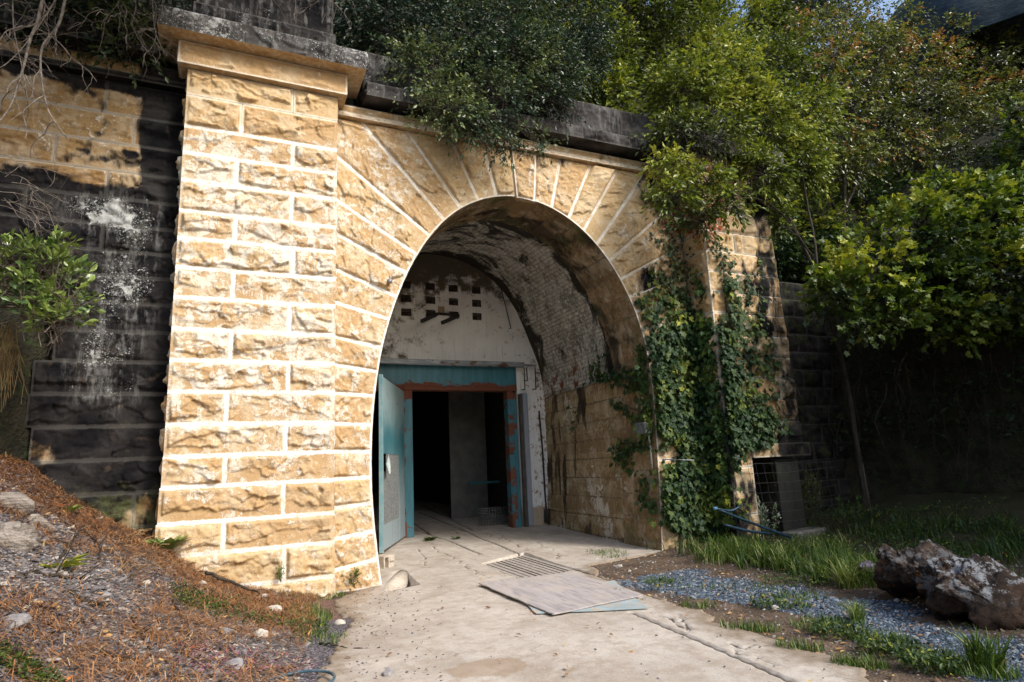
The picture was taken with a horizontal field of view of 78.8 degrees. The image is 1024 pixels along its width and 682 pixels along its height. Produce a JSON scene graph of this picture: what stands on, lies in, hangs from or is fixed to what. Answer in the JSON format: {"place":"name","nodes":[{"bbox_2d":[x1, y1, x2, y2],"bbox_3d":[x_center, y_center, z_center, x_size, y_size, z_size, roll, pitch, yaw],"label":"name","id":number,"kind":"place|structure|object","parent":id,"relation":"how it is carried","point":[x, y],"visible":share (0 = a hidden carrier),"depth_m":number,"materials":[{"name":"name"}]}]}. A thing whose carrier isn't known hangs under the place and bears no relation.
{"place":"outdoors","nodes":[
{"label":"outdoors","id":0,"kind":"place"},
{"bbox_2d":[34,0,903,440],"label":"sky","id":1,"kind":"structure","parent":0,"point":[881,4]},
{"bbox_2d":[0,462,1023,681],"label":"ground","id":2,"kind":"structure","parent":0,"point":[321,653],"depth_m":6.84,"materials":[{"name":"soil"}]},
{"bbox_2d":[0,613,32,629],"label":"stone","id":3,"kind":"object","parent":2,"relation":"on","point":[23,621],"visible":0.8,"depth_m":3.93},
{"bbox_2d":[0,492,34,516],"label":"rock outcrop","id":4,"kind":"object","parent":2,"relation":"on","point":[23,503],"visible":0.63,"depth_m":6.11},
{"bbox_2d":[0,521,39,553],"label":"rock outcrop","id":5,"kind":"object","parent":2,"relation":"on","point":[19,535],"visible":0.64,"depth_m":5.30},
{"bbox_2d":[1,626,40,680],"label":"stick","id":6,"kind":"object","parent":2,"relation":"on","point":[16,647],"visible":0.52,"depth_m":3.56,"materials":[{"name":"wood"}]},
{"bbox_2d":[26,514,57,533],"bbox_3d":[-4.738,1.875,6.173,0.393,0.325,0.242,3,-12,-24],"label":"rock outcrop","id":7,"kind":"object","parent":2,"relation":"on","point":[39,518],"visible":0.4,"depth_m":6.16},
{"bbox_2d":[37,553,89,567],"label":"weed","id":8,"kind":"object","parent":2,"relation":"on","point":[75,560],"visible":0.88,"depth_m":5.34,"materials":[{"name":"green plant"}]},
{"bbox_2d":[48,525,84,558],"bbox_3d":[-4.351,1.996,6.146,0.289,0.260,1.567,3,-12,-24],"label":"stick","id":9,"kind":"object","parent":2,"relation":"on","point":[64,552],"visible":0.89,"depth_m":5.86,"materials":[{"name":"wood"}]},
{"bbox_2d":[60,504,80,511],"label":"weed","id":10,"kind":"object","parent":2,"relation":"on","point":[74,507],"visible":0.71,"depth_m":6.99,"materials":[{"name":"green plant"}]},
{"bbox_2d":[67,590,109,606],"bbox_3d":[-3.343,2.046,4.963,0.232,0.186,0.298,-4,-11,6],"label":"stick","id":11,"kind":"object","parent":2,"relation":"on","point":[85,599],"visible":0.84,"depth_m":4.89,"materials":[{"name":"wood"}]},
{"bbox_2d":[0,208,189,461],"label":"cutting","id":12,"kind":"object","parent":2,"relation":"on","point":[15,434],"visible":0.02,"depth_m":7.65,"materials":[{"name":"soil"}]},
{"bbox_2d":[0,225,105,355],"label":"glossy shrub","id":13,"kind":"object","parent":12,"relation":"on","point":[46,286],"visible":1,"depth_m":6.79,"materials":[{"name":"green plant"}]},
{"bbox_2d":[0,320,29,406],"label":"hanging roots","id":14,"kind":"object","parent":13,"relation":"hanging from","point":[8,343],"visible":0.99,"depth_m":7.00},
{"bbox_2d":[0,151,92,254],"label":"bare branches","id":15,"kind":"object","parent":13,"relation":"attached to","point":[35,206],"visible":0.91,"depth_m":7.21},
{"bbox_2d":[0,0,195,539],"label":"wing wall","id":16,"kind":"structure","parent":2,"relation":"on","point":[94,419],"depth_m":8.34,"materials":[{"name":"stone"}]},
{"bbox_2d":[100,591,111,597],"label":"stone","id":17,"kind":"object","parent":2,"relation":"on","point":[106,593],"visible":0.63,"depth_m":5.21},
{"bbox_2d":[86,647,142,661],"bbox_3d":[-2.765,2.140,4.166,0.320,0.150,0.484,-4,-11,5],"label":"stick","id":18,"kind":"object","parent":2,"relation":"on","point":[113,654],"visible":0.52,"depth_m":4.29,"materials":[{"name":"wood"}]},
{"bbox_2d":[142,579,150,585],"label":"stone","id":19,"kind":"object","parent":2,"relation":"on","point":[148,581],"visible":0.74,"depth_m":6.13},
{"bbox_2d":[104,527,196,577],"bbox_3d":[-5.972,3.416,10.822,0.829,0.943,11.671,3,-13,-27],"label":"dead brush","id":20,"kind":"object","parent":2,"relation":"on","point":[126,558],"visible":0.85,"depth_m":6.41,"materials":[{"name":"plant"}]},
{"bbox_2d":[0,460,316,681],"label":"slate scree","id":21,"kind":"structure","parent":2,"relation":"on","point":[96,572],"depth_m":5.20,"materials":[{"name":"gravel"}]},
{"bbox_2d":[29,525,105,580],"bbox_3d":[-3.597,1.790,5.177,0.228,0.515,0.651,-7,-12,20],"label":"stick","id":22,"kind":"object","parent":21,"relation":"on","point":[49,574],"visible":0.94,"depth_m":5.09,"materials":[{"name":"wood"}]},
{"bbox_2d":[82,525,115,558],"bbox_3d":[-4.159,2.020,6.356,0.300,0.286,1.031,6,-14,-38],"label":"stick","id":23,"kind":"object","parent":21,"relation":"on","point":[95,540],"visible":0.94,"depth_m":6.37,"materials":[{"name":"wood"}]},
{"bbox_2d":[130,614,169,649],"bbox_3d":[-2.848,2.279,4.968,0.224,0.168,0.764,7,-15,-40],"label":"stick","id":24,"kind":"object","parent":21,"relation":"on","point":[133,621],"visible":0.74,"depth_m":4.97,"materials":[{"name":"wood"}]},
{"bbox_2d":[221,657,243,669],"bbox_3d":[-2.204,2.563,4.919,0.167,0.106,0.125,7,-15,-41],"label":"stone","id":25,"kind":"object","parent":21,"relation":"on","point":[237,660],"visible":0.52,"depth_m":4.91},
{"bbox_2d":[0,457,318,681],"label":"twig litter","id":26,"kind":"object","parent":2,"relation":"on","point":[111,632],"visible":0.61,"depth_m":5.48,"materials":[{"name":"brown plant"}]},
{"bbox_2d":[0,453,320,681],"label":"pine needles","id":27,"kind":"object","parent":2,"relation":"on","point":[19,462],"visible":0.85,"depth_m":5.68,"materials":[{"name":"plant"}]},
{"bbox_2d":[0,578,330,681],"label":"ground cover","id":28,"kind":"object","parent":2,"relation":"on","point":[35,665],"visible":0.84,"depth_m":6.21,"materials":[{"name":"green plant"}]},
{"bbox_2d":[144,534,190,549],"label":"weed","id":29,"kind":"object","parent":2,"relation":"on","point":[170,543],"visible":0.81,"depth_m":7.51,"materials":[{"name":"green plant"}]},
{"bbox_2d":[171,599,200,635],"bbox_3d":[-3.021,2.561,5.697,1.036,0.246,0.223,-14,-16,43],"label":"stick","id":30,"kind":"object","parent":2,"relation":"on","point":[176,606],"visible":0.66,"depth_m":5.81,"materials":[{"name":"wood"}]},
{"bbox_2d":[217,627,233,635],"bbox_3d":[-2.583,2.628,5.620,0.141,0.093,0.101,3,-12,-24],"label":"stone","id":31,"kind":"object","parent":2,"relation":"on","point":[225,629],"visible":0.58,"depth_m":5.60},
{"bbox_2d":[205,571,259,593],"bbox_3d":[-3.361,2.918,7.489,0.700,0.314,0.196,-7,-12,20],"label":"stick","id":32,"kind":"object","parent":2,"relation":"on","point":[214,575],"visible":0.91,"depth_m":7.50,"materials":[{"name":"wood"}]},
{"bbox_2d":[172,639,319,678],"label":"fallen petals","id":33,"kind":"object","parent":2,"relation":"on","point":[249,651],"visible":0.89,"depth_m":5.01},
{"bbox_2d":[253,628,268,637],"bbox_3d":[-2.391,2.786,5.922,0.140,0.107,0.120,6,-14,-37],"label":"stone","id":34,"kind":"object","parent":2,"relation":"on","point":[260,630],"visible":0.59,"depth_m":5.90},
{"bbox_2d":[266,604,281,613],"bbox_3d":[-2.686,3.028,6.981,0.212,0.122,0.150,3,-12,-24],"label":"stone","id":35,"kind":"object","parent":2,"relation":"on","point":[277,606],"visible":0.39,"depth_m":6.99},
{"bbox_2d":[267,669,335,681],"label":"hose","id":36,"kind":"object","parent":2,"relation":"on","point":[317,670],"visible":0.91,"depth_m":5.00,"materials":[{"name":"grey"}]},
{"bbox_2d":[334,619,345,625],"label":"stone","id":37,"kind":"object","parent":2,"relation":"on","point":[339,622],"visible":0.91,"depth_m":6.82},
{"bbox_2d":[318,642,379,648],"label":"stick","id":38,"kind":"object","parent":2,"relation":"on","point":[323,643],"visible":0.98,"depth_m":5.95,"materials":[{"name":"wood"}]},
{"bbox_2d":[243,220,624,542],"bbox_3d":[-4.771,1.966,22.452,14.000,9.397,23.350,3,-12,-24],"label":"tunnel lining","id":39,"kind":"object","parent":2,"relation":"on","point":[535,279],"visible":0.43,"depth_m":14.79,"materials":[{"name":"concrete"}]},
{"bbox_2d":[469,480,498,484],"bbox_3d":[-0.781,3.961,17.454,0.900,0.070,0.060,3,-12,-24],"label":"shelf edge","id":40,"kind":"object","parent":39,"relation":"attached to","point":[484,482],"visible":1,"depth_m":17.42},
{"bbox_2d":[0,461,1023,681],"bbox_3d":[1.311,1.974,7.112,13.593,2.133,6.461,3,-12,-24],"label":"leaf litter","id":41,"kind":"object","parent":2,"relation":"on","point":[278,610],"visible":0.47,"depth_m":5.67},
{"bbox_2d":[274,548,1020,680],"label":"short grass","id":42,"kind":"structure","parent":2,"relation":"on","point":[882,664],"depth_m":5.50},
{"bbox_2d":[667,101,810,542],"bbox_3d":[4.461,-0.394,12.560,2.482,8.903,1.586,3,-12,-24],"label":"stone pilaster","id":43,"kind":"object","parent":2,"relation":"on","point":[748,243],"visible":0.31,"depth_m":12.20,"materials":[{"name":"stone"}]},
{"bbox_2d":[638,164,739,247],"bbox_3d":[3.571,-2.770,12.503,2.136,2.083,0.693,-5,-12,10],"label":"green creeper","id":44,"kind":"object","parent":43,"relation":"attached to","point":[679,232],"visible":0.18,"depth_m":12.45,"materials":[{"name":"green plant"}]},
{"bbox_2d":[752,457,813,531],"bbox_3d":[5.387,3.133,12.789,2.830,2.200,0.050,3,-12,-24],"label":"recess back","id":45,"kind":"object","parent":43,"relation":"attached to","point":[765,496],"visible":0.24,"depth_m":12.68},
{"bbox_2d":[629,15,868,509],"bbox_3d":[4.967,-2.004,12.882,6.836,11.969,2.909,5,-14,-35],"label":"slender tree","id":46,"kind":"object","parent":2,"relation":"on","point":[741,93],"visible":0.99,"depth_m":12.65,"materials":[{"name":"green plant"}]},
{"bbox_2d":[774,458,805,530],"bbox_3d":[5.294,2.926,11.864,0.587,1.350,0.040,3,-12,-24],"label":"board","id":47,"kind":"object","parent":2,"relation":"on","point":[789,497],"visible":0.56,"depth_m":11.84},
{"bbox_2d":[739,458,846,534],"bbox_3d":[5.158,2.815,11.405,2.503,1.248,0.058,3,-12,-24],"label":"wire mesh","id":48,"kind":"object","parent":2,"relation":"on","point":[793,495],"visible":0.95,"depth_m":11.37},
{"bbox_2d":[782,526,826,539],"bbox_3d":[5.369,3.531,11.417,0.990,0.160,0.347,6,-14,-36],"label":"kerb stone","id":49,"kind":"object","parent":2,"relation":"on","point":[814,530],"visible":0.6,"depth_m":11.25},
{"bbox_2d":[761,282,851,526],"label":"wing wall","id":50,"kind":"structure","parent":2,"relation":"on","point":[809,346],"depth_m":13.71,"materials":[{"name":"stone"}]},
{"bbox_2d":[595,536,1023,681],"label":"verge rubble","id":51,"kind":"object","parent":2,"relation":"on","point":[868,597],"visible":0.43,"depth_m":7.08,"materials":[{"name":"stone"}]},
{"bbox_2d":[757,495,780,539],"bbox_3d":[4.664,3.222,11.365,0.460,0.780,0.470,-8,-12,23],"label":"weed","id":52,"kind":"object","parent":51,"relation":"on","point":[762,520],"visible":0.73,"depth_m":11.33,"materials":[{"name":"green plant"}]},
{"bbox_2d":[801,468,822,521],"bbox_3d":[5.826,3.045,12.329,0.645,1.052,0.629,-13,-15,41],"label":"weed","id":53,"kind":"object","parent":2,"relation":"on","point":[813,497],"visible":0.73,"depth_m":12.21,"materials":[{"name":"green plant"}]},
{"bbox_2d":[640,495,1017,678],"bbox_3d":[4.652,2.906,9.025,4.137,0.775,9.281,-12,-14,38],"label":"ground cover","id":54,"kind":"object","parent":2,"relation":"on","point":[908,654],"visible":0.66,"depth_m":6.64,"materials":[{"name":"green plant"}]},
{"bbox_2d":[713,505,790,537],"bbox_3d":[3.927,2.976,10.198,1.492,0.608,0.079,2,-12,-21],"label":"blue frame","id":55,"kind":"object","parent":54,"relation":"on","point":[725,511],"visible":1,"depth_m":10.14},
{"bbox_2d":[639,506,1023,587],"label":"long grass","id":56,"kind":"structure","parent":2,"relation":"on","point":[770,557],"depth_m":9.35,"materials":[{"name":"plant"}]},
{"bbox_2d":[856,561,875,571],"bbox_3d":[4.338,2.772,7.639,0.272,0.150,0.199,3,-12,-24],"label":"stone","id":57,"kind":"object","parent":56,"relation":"on","point":[867,562],"visible":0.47,"depth_m":7.58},
{"bbox_2d":[800,556,873,589],"bbox_3d":[4.046,2.790,7.521,1.060,0.361,0.999,3,-12,-24],"label":"grass tuft","id":58,"kind":"object","parent":2,"relation":"on","point":[845,579],"visible":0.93,"depth_m":7.43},
{"bbox_2d":[672,57,1023,502],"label":"cutting","id":59,"kind":"object","parent":2,"relation":"on","point":[926,471],"visible":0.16,"depth_m":13.09,"materials":[{"name":"soil"}]},
{"bbox_2d":[760,108,912,283],"bbox_3d":[8.464,-3.263,16.896,7.135,6.246,3.285,3,-12,-24],"label":"background tree","id":60,"kind":"object","parent":59,"relation":"on","point":[784,250],"visible":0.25,"depth_m":15.88,"materials":[{"name":"green plant"}]},
{"bbox_2d":[788,8,992,156],"bbox_3d":[13.248,-9.024,22.583,10.969,6.951,4.271,3,-12,-24],"label":"background tree","id":61,"kind":"object","parent":59,"relation":"on","point":[907,106],"visible":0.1,"depth_m":21.92,"materials":[{"name":"green plant"}]},
{"bbox_2d":[777,0,1023,239],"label":"olive tree","id":62,"kind":"object","parent":59,"relation":"on","point":[945,126],"visible":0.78,"depth_m":18.03,"materials":[{"name":"green plant"}]},
{"bbox_2d":[795,90,1023,359],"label":"lobed shrub","id":63,"kind":"object","parent":59,"relation":"on","point":[953,260],"visible":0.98,"depth_m":11.79,"materials":[{"name":"green plant"}]},
{"bbox_2d":[872,142,951,182],"bbox_3d":[14.550,-4.060,20.460,8.806,7.163,4.582,3,-12,-24],"label":"background tree","id":64,"kind":"object","parent":59,"relation":"on","point":[911,159],"depth_m":18.62,"materials":[{"name":"green plant"}]},
{"bbox_2d":[828,346,1023,481],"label":"hanging vines","id":65,"kind":"object","parent":59,"relation":"hanging from","point":[899,385],"visible":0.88,"depth_m":12.73,"materials":[{"name":"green plant"}]},
{"bbox_2d":[835,495,863,529],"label":"weed","id":66,"kind":"object","parent":2,"relation":"on","point":[858,513],"visible":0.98,"depth_m":11.33,"materials":[{"name":"green plant"}]},
{"bbox_2d":[679,79,1023,457],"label":"undergrowth","id":67,"kind":"object","parent":2,"relation":"on","point":[965,366],"visible":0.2,"depth_m":13.28,"materials":[{"name":"green plant"}]},
{"bbox_2d":[834,596,876,624],"bbox_3d":[3.317,2.596,6.027,0.448,0.242,0.524,-11,-14,37],"label":"grass tuft","id":68,"kind":"object","parent":2,"relation":"on","point":[856,613],"visible":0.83,"depth_m":5.99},
{"bbox_2d":[862,462,871,517],"bbox_3d":[6.746,2.929,11.805,0.049,1.246,0.020,3,-12,-24],"label":"stake","id":69,"kind":"object","parent":2,"relation":"on","point":[867,489],"visible":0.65,"depth_m":11.82,"materials":[{"name":"brown wood"}]},
{"bbox_2d":[872,539,1023,630],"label":"boulder","id":70,"kind":"object","parent":2,"relation":"on","point":[984,592],"visible":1,"depth_m":5.82,"materials":[{"name":"stone"}]},
{"bbox_2d":[1005,564,1023,597],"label":"grass tuft","id":71,"kind":"object","parent":2,"relation":"on","point":[1018,574],"visible":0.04,"depth_m":6.54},
{"bbox_2d":[164,0,859,224],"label":"hill","id":72,"kind":"structure","parent":0,"point":[351,102],"depth_m":16.46,"materials":[{"name":"plant"}]},
{"bbox_2d":[0,0,191,88],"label":"dark foliage","id":73,"kind":"object","parent":72,"relation":"on","point":[106,6],"visible":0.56,"depth_m":8.50,"materials":[{"name":"green plant"}]},
{"bbox_2d":[0,0,189,76],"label":"bare branches","id":74,"kind":"object","parent":73,"relation":"hanging from","point":[126,11],"visible":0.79,"depth_m":8.08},
{"bbox_2d":[0,0,203,163],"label":"bare branches","id":75,"kind":"object","parent":74,"relation":"hanging from","point":[37,20],"visible":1,"depth_m":7.44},
{"bbox_2d":[334,0,464,53],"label":"background tree","id":76,"kind":"object","parent":72,"relation":"on","point":[387,20],"depth_m":13.04,"materials":[{"name":"green plant"}]},
{"bbox_2d":[335,0,858,215],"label":"undergrowth","id":77,"kind":"object","parent":72,"relation":"on","point":[603,103],"visible":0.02,"depth_m":15.46,"materials":[{"name":"green plant"}]},
{"bbox_2d":[518,0,825,113],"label":"yellow green tree","id":78,"kind":"object","parent":72,"relation":"on","point":[657,19],"visible":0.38,"depth_m":16.71,"materials":[{"name":"green plant"}]},
{"bbox_2d":[727,0,884,43],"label":"background tree","id":79,"kind":"object","parent":72,"relation":"on","point":[812,6],"visible":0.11,"depth_m":29.12,"materials":[{"name":"green plant"}]},
{"bbox_2d":[886,0,1023,91],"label":"shade net","id":80,"kind":"object","parent":72,"relation":"on","point":[997,11],"visible":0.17,"depth_m":21.82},
{"bbox_2d":[261,492,869,681],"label":"path","id":81,"kind":"structure","parent":0,"point":[456,569],"depth_m":6.09,"materials":[{"name":"concrete"}]},
{"bbox_2d":[152,0,369,598],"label":"stone pilaster","id":82,"kind":"object","parent":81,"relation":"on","point":[250,372],"visible":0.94,"depth_m":8.69,"materials":[{"name":"stone"}]},
{"bbox_2d":[275,562,284,581],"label":"weed","id":83,"kind":"object","parent":82,"relation":"attached to","point":[279,573],"visible":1,"depth_m":8.08,"materials":[{"name":"green plant"}]},
{"bbox_2d":[271,0,356,30],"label":"bare branches","id":84,"kind":"object","parent":82,"relation":"hanging from","point":[322,9],"visible":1,"depth_m":9.59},
{"bbox_2d":[341,567,361,589],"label":"weed","id":85,"kind":"object","parent":81,"relation":"on","point":[355,575],"visible":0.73,"depth_m":8.80,"materials":[{"name":"green plant"}]},
{"bbox_2d":[378,554,393,568],"bbox_3d":[-2.174,3.714,10.471,0.300,0.235,0.290,-9,-13,27],"label":"cinder block","id":86,"kind":"object","parent":81,"relation":"on","point":[386,560],"depth_m":10.40,"materials":[{"name":"concrete"}]},
{"bbox_2d":[381,667,393,676],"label":"stone","id":87,"kind":"object","parent":81,"relation":"on","point":[387,671],"visible":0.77,"depth_m":4.98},
{"bbox_2d":[382,570,407,590],"bbox_3d":[-1.718,3.663,9.275,0.300,0.325,1.338,-2,-11,-3],"label":"stone","id":88,"kind":"object","parent":81,"relation":"on","point":[399,578],"visible":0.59,"depth_m":9.06,"materials":[{"name":"stone"}]},
{"bbox_2d":[423,536,437,540],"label":"weed","id":89,"kind":"object","parent":81,"relation":"on","point":[430,538],"visible":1,"depth_m":13.53,"materials":[{"name":"green plant"}]},
{"bbox_2d":[381,254,547,526],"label":"bulkhead wall","id":90,"kind":"structure","parent":81,"relation":"on","point":[487,334],"depth_m":15.87,"materials":[{"name":"white paint"}]},
{"bbox_2d":[420,312,459,324],"bbox_3d":[-1.762,-0.545,15.178,0.512,0.485,1.439,-6,-12,18],"label":"steel bracket","id":91,"kind":"object","parent":90,"relation":"attached to","point":[447,320],"visible":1,"depth_m":15.26,"materials":[{"name":"metal"}]},
{"bbox_2d":[376,364,527,537],"bbox_3d":[-1.897,2.565,14.919,4.665,3.990,0.402,3,-12,-24],"label":"steel doorframe","id":92,"kind":"object","parent":90,"relation":"attached to","point":[408,380],"visible":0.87,"depth_m":15.41,"materials":[{"name":"teal paint"}]},
{"bbox_2d":[379,374,405,552],"bbox_3d":[-2.446,2.536,13.098,0.149,3.320,2.729,-2,-11,-1],"label":"steel door","id":93,"kind":"structure","parent":92,"relation":"attached to","point":[392,511],"depth_m":12.76,"materials":[{"name":"teal metal"}]},
{"bbox_2d":[380,358,536,389],"bbox_3d":[-1.645,0.811,15.079,5.038,0.715,0.126,3,-12,-24],"label":"rail","id":94,"kind":"object","parent":92,"relation":"attached to","point":[448,362],"depth_m":15.27,"materials":[{"name":"metal"}]},
{"bbox_2d":[500,287,510,328],"bbox_3d":[-0.177,-0.917,16.366,0.296,1.230,0.024,3,-12,-24],"label":"iron rod","id":95,"kind":"object","parent":90,"relation":"attached to","point":[506,308],"visible":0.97,"depth_m":16.35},
{"bbox_2d":[538,411,546,508],"bbox_3d":[0.789,3.118,15.907,0.108,2.673,0.044,3,-12,-24],"label":"drain pipe","id":96,"kind":"object","parent":90,"relation":"attached to","point":[542,460],"visible":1,"depth_m":15.91,"materials":[{"name":"metal"}]},
{"bbox_2d":[448,392,488,518],"bbox_3d":[-1.312,3.063,18.532,1.150,4.200,0.060,3,-12,-24],"label":"partition panel","id":97,"kind":"object","parent":81,"relation":"on","point":[467,442],"visible":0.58,"depth_m":18.44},
{"bbox_2d":[478,506,506,525],"bbox_3d":[-0.501,4.514,16.078,0.632,0.432,0.412,3,-12,-24],"label":"wire crate","id":98,"kind":"object","parent":81,"relation":"on","point":[492,515],"visible":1,"depth_m":16.03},
{"bbox_2d":[334,52,706,590],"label":"arch wall","id":99,"kind":"structure","parent":81,"relation":"on","point":[576,207],"depth_m":10.97,"materials":[{"name":"stone"}]},
{"bbox_2d":[333,0,633,178],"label":"overhanging shrub","id":100,"kind":"object","parent":99,"relation":"on","point":[485,58],"visible":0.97,"depth_m":10.88,"materials":[{"name":"green plant"}]},
{"bbox_2d":[634,422,652,468],"bbox_3d":[2.477,1.955,11.652,0.160,0.861,0.340,3,-12,-24],"label":"junction box","id":101,"kind":"object","parent":99,"relation":"attached to","point":[641,429],"visible":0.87,"depth_m":11.57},
{"bbox_2d":[662,459,693,460],"bbox_3d":[2.987,2.136,11.213,0.558,0.060,0.020,-8,-13,25],"label":"metal bar","id":102,"kind":"object","parent":99,"relation":"attached to","point":[677,459],"visible":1,"depth_m":11.21,"materials":[{"name":"metal"}]},
{"bbox_2d":[566,188,803,544],"bbox_3d":[3.014,0.411,12.483,4.943,7.228,2.246,-8,-12,24],"label":"ivy","id":103,"kind":"object","parent":99,"relation":"attached to","point":[685,482],"visible":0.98,"depth_m":11.65,"materials":[{"name":"green plant"}]},
{"bbox_2d":[521,393,533,525],"bbox_3d":[0.375,2.951,15.718,0.130,3.280,0.160,3,-12,-24],"label":"steel post","id":104,"kind":"object","parent":81,"relation":"on","point":[527,461],"visible":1,"depth_m":15.64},
{"bbox_2d":[485,555,571,577],"bbox_3d":[0.236,3.680,10.085,1.105,0.043,2.508,3,-12,-24],"label":"drain grate","id":105,"kind":"object","parent":81,"relation":"in","point":[523,566],"visible":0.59,"depth_m":10.06,"materials":[{"name":"metal"}]},
{"bbox_2d":[544,509,549,522],"bbox_3d":[0.881,4.374,15.625,0.162,0.330,0.170,3,-12,-24],"label":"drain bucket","id":106,"kind":"object","parent":81,"relation":"on","point":[546,515],"visible":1,"depth_m":15.57,"materials":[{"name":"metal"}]},
{"bbox_2d":[324,560,824,681],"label":"grit","id":107,"kind":"object","parent":81,"relation":"on","point":[429,637],"visible":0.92,"depth_m":6.05,"materials":[{"name":"gravel"}]},
{"bbox_2d":[526,580,647,613],"bbox_3d":[0.765,3.097,7.572,1.340,0.012,1.729,-2,-11,-4],"label":"metal sheet","id":108,"kind":"object","parent":81,"relation":"on","point":[631,603],"visible":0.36,"depth_m":6.92,"materials":[{"name":"blue paint"}]},
{"bbox_2d":[479,572,642,614],"bbox_3d":[0.642,3.156,7.915,1.455,0.019,2.192,3,-12,-24],"label":"plywood board","id":109,"kind":"object","parent":108,"relation":"on","point":[554,594],"visible":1,"depth_m":7.74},
{"bbox_2d":[615,568,1023,680],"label":"gravel","id":110,"kind":"structure","parent":0,"point":[827,602],"depth_m":6.63,"materials":[{"name":"gravel"}]},
{"bbox_2d":[925,621,1021,674],"bbox_3d":[3.415,2.239,4.539,0.672,0.347,0.581,-8,-12,25],"label":"grass tuft","id":111,"kind":"object","parent":110,"relation":"on","point":[980,652],"visible":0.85,"depth_m":4.53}
]}

